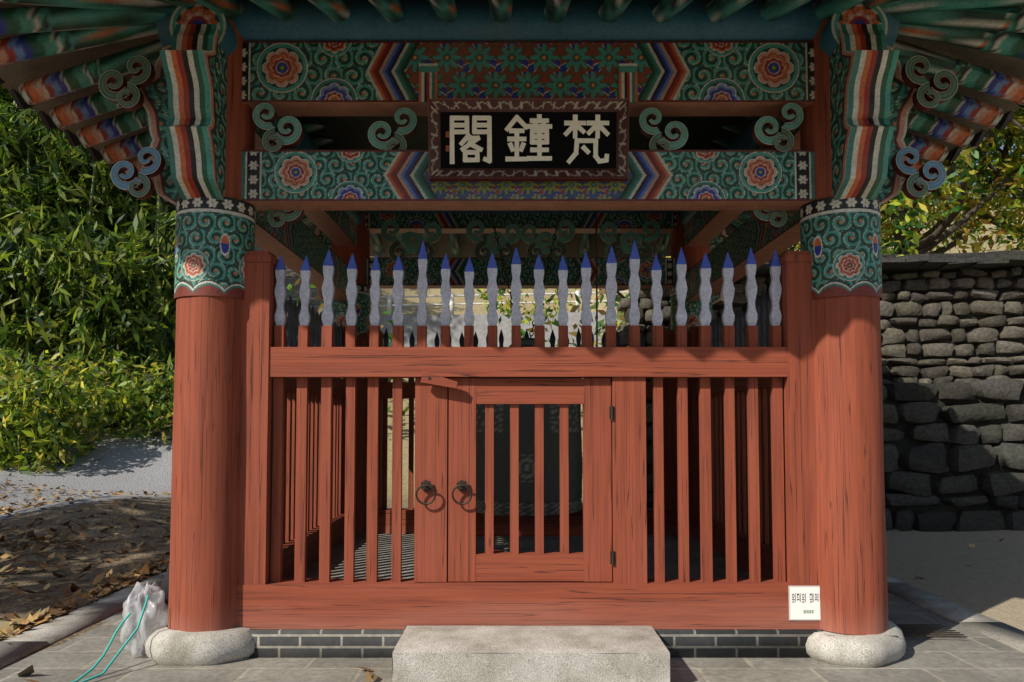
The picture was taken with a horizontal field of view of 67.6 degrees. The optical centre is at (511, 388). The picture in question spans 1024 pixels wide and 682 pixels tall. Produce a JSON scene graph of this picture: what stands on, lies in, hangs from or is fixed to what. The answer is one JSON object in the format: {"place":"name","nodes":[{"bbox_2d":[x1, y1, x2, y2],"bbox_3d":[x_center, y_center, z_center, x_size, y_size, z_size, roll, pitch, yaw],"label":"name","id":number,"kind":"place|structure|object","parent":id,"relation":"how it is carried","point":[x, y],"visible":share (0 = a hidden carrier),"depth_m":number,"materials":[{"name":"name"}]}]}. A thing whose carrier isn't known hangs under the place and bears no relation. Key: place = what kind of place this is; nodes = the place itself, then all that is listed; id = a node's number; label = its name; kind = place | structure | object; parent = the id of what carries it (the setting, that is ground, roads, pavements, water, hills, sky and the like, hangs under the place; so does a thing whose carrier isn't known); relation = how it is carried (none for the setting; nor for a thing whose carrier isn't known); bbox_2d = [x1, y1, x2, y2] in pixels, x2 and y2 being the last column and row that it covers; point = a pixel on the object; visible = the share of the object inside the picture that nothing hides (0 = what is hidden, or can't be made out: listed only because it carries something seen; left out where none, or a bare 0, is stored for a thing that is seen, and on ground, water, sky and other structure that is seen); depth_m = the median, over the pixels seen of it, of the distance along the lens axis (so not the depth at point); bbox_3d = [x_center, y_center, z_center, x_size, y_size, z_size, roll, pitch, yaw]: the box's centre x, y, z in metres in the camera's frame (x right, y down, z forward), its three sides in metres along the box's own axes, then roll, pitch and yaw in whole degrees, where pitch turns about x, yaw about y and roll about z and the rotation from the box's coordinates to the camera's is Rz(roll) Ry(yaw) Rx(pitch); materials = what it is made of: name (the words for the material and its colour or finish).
{"place":"outdoors","nodes":[
{"label":"outdoors","id":0,"kind":"place"},
{"bbox_2d":[0,200,1023,669],"bbox_3d":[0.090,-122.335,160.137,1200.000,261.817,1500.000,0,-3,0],"label":"ground","id":1,"kind":"structure","parent":0,"point":[984,576],"depth_m":8.43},
{"bbox_2d":[0,85,175,475],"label":"bamboo thicket","id":2,"kind":"object","parent":1,"relation":"on","point":[85,241],"visible":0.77,"depth_m":18.40,"materials":[{"name":"green plant"}]},
{"bbox_2d":[287,291,628,346],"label":"hill track","id":3,"kind":"structure","parent":1,"relation":"on","point":[434,324],"depth_m":24.14,"materials":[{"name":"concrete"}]},
{"bbox_2d":[0,473,1002,681],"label":"fallen leaves","id":4,"kind":"object","parent":1,"relation":"on","point":[30,619],"visible":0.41,"depth_m":6.49,"materials":[{"name":"brown plant"}]},
{"bbox_2d":[0,534,1023,681],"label":"platform","id":5,"kind":"structure","parent":1,"relation":"on","point":[988,649],"depth_m":4.14,"materials":[{"name":"stone"}]},
{"bbox_2d":[282,295,345,577],"bbox_3d":[-1.685,0.338,6.101,0.176,2.128,3.260,0,-3,0],"label":"fence","id":6,"kind":"object","parent":5,"relation":"on","point":[292,324],"visible":0.2,"depth_m":6.39,"materials":[{"name":"brown wood"}]},
{"bbox_2d":[71,563,966,681],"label":"stone paving","id":7,"kind":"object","parent":5,"relation":"on","point":[911,630],"visible":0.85,"depth_m":4.32,"materials":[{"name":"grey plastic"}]},
{"bbox_2d":[364,328,676,533],"bbox_3d":[0.090,0.428,7.899,3.216,2.116,0.176,0,-3,0],"label":"fence","id":8,"kind":"object","parent":5,"relation":"on","point":[669,445],"visible":0.14,"depth_m":7.83,"materials":[{"name":"brown wood"}]},
{"bbox_2d":[144,533,905,681],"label":"stone bases","id":9,"kind":"object","parent":5,"relation":"on","point":[530,653],"visible":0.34,"depth_m":3.75,"materials":[{"name":"stone"}]},
{"bbox_2d":[168,18,887,634],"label":"columns","id":10,"kind":"structure","parent":5,"relation":"on","point":[852,566],"depth_m":4.13,"materials":[{"name":"brown wood"}]},
{"bbox_2d":[237,241,819,628],"bbox_3d":[0.090,0.239,4.303,3.216,2.160,0.176,0,-3,0],"label":"fence","id":11,"kind":"object","parent":5,"relation":"on","point":[457,580],"visible":1,"depth_m":4.25,"materials":[{"name":"brown wood"}]},
{"bbox_2d":[415,371,820,619],"bbox_3d":[0.594,0.585,4.210,2.252,1.361,0.058,0,-3,0],"label":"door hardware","id":12,"kind":"object","parent":11,"relation":"attached to","point":[804,602],"visible":1,"depth_m":4.17,"materials":[{"name":"metal"}]},
{"bbox_2d":[687,288,772,577],"bbox_3d":[1.865,0.338,6.101,0.176,2.129,3.260,0,-3,0],"label":"fence","id":13,"kind":"object","parent":5,"relation":"on","point":[763,305],"visible":0.19,"depth_m":6.25,"materials":[{"name":"brown wood"}]},
{"bbox_2d":[0,3,1023,256],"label":"roof","id":14,"kind":"structure","parent":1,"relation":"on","point":[12,75],"depth_m":4.91,"materials":[{"name":"wood"}]},
{"bbox_2d":[0,0,1023,338],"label":"painted timber","id":15,"kind":"object","parent":14,"relation":"attached to","point":[336,94],"visible":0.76,"depth_m":4.29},
{"bbox_2d":[428,98,628,180],"bbox_3d":[0.090,-1.352,4.174,1.084,0.427,0.116,0,-3,0],"label":"name board","id":16,"kind":"object","parent":15,"relation":"attached to","point":[528,139],"visible":1,"depth_m":4.17,"materials":[{"name":"paint"}]},
{"bbox_2d":[476,210,597,551],"bbox_3d":[0.110,-0.073,5.727,1.290,2.916,2.075,0,-3,0],"label":"bell","id":17,"kind":"object","parent":14,"relation":"hanging from","point":[526,460],"visible":0.43,"depth_m":5.69,"materials":[{"name":"metal"}]},
{"bbox_2d":[476,247,799,324],"bbox_3d":[2.980,-3.086,13.191,7.227,6.778,6.220,1,-3,-22],"label":"tree","id":18,"kind":"object","parent":1,"relation":"on","point":[484,296],"depth_m":14.31,"materials":[{"name":"green plant"}]},
{"bbox_2d":[287,193,1012,416],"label":"hill shrubs","id":19,"kind":"object","parent":1,"relation":"on","point":[618,298],"visible":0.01,"depth_m":19.05,"materials":[{"name":"green plant"}]},
{"bbox_2d":[594,243,799,345],"bbox_3d":[3.592,-2.398,15.351,5.627,7.180,5.806,-2,-3,34],"label":"tree","id":20,"kind":"object","parent":1,"relation":"on","point":[622,296],"depth_m":16.37,"materials":[{"name":"green plant"}]},
{"bbox_2d":[617,250,1023,531],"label":"stone wall","id":21,"kind":"structure","parent":1,"relation":"on","point":[952,338],"depth_m":9.33,"materials":[{"name":"grey stone"}]},
{"bbox_2d":[782,108,1023,273],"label":"tree","id":22,"kind":"object","parent":1,"relation":"on","point":[901,243],"visible":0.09,"depth_m":11.52,"materials":[{"name":"green plant"}]},
{"bbox_2d":[880,108,1023,252],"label":"tree","id":23,"kind":"object","parent":1,"relation":"on","point":[986,217],"visible":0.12,"depth_m":12.26,"materials":[{"name":"green plant"}]},
{"bbox_2d":[923,140,1023,199],"label":"sky","id":24,"kind":"structure","parent":0,"point":[1004,140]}
]}

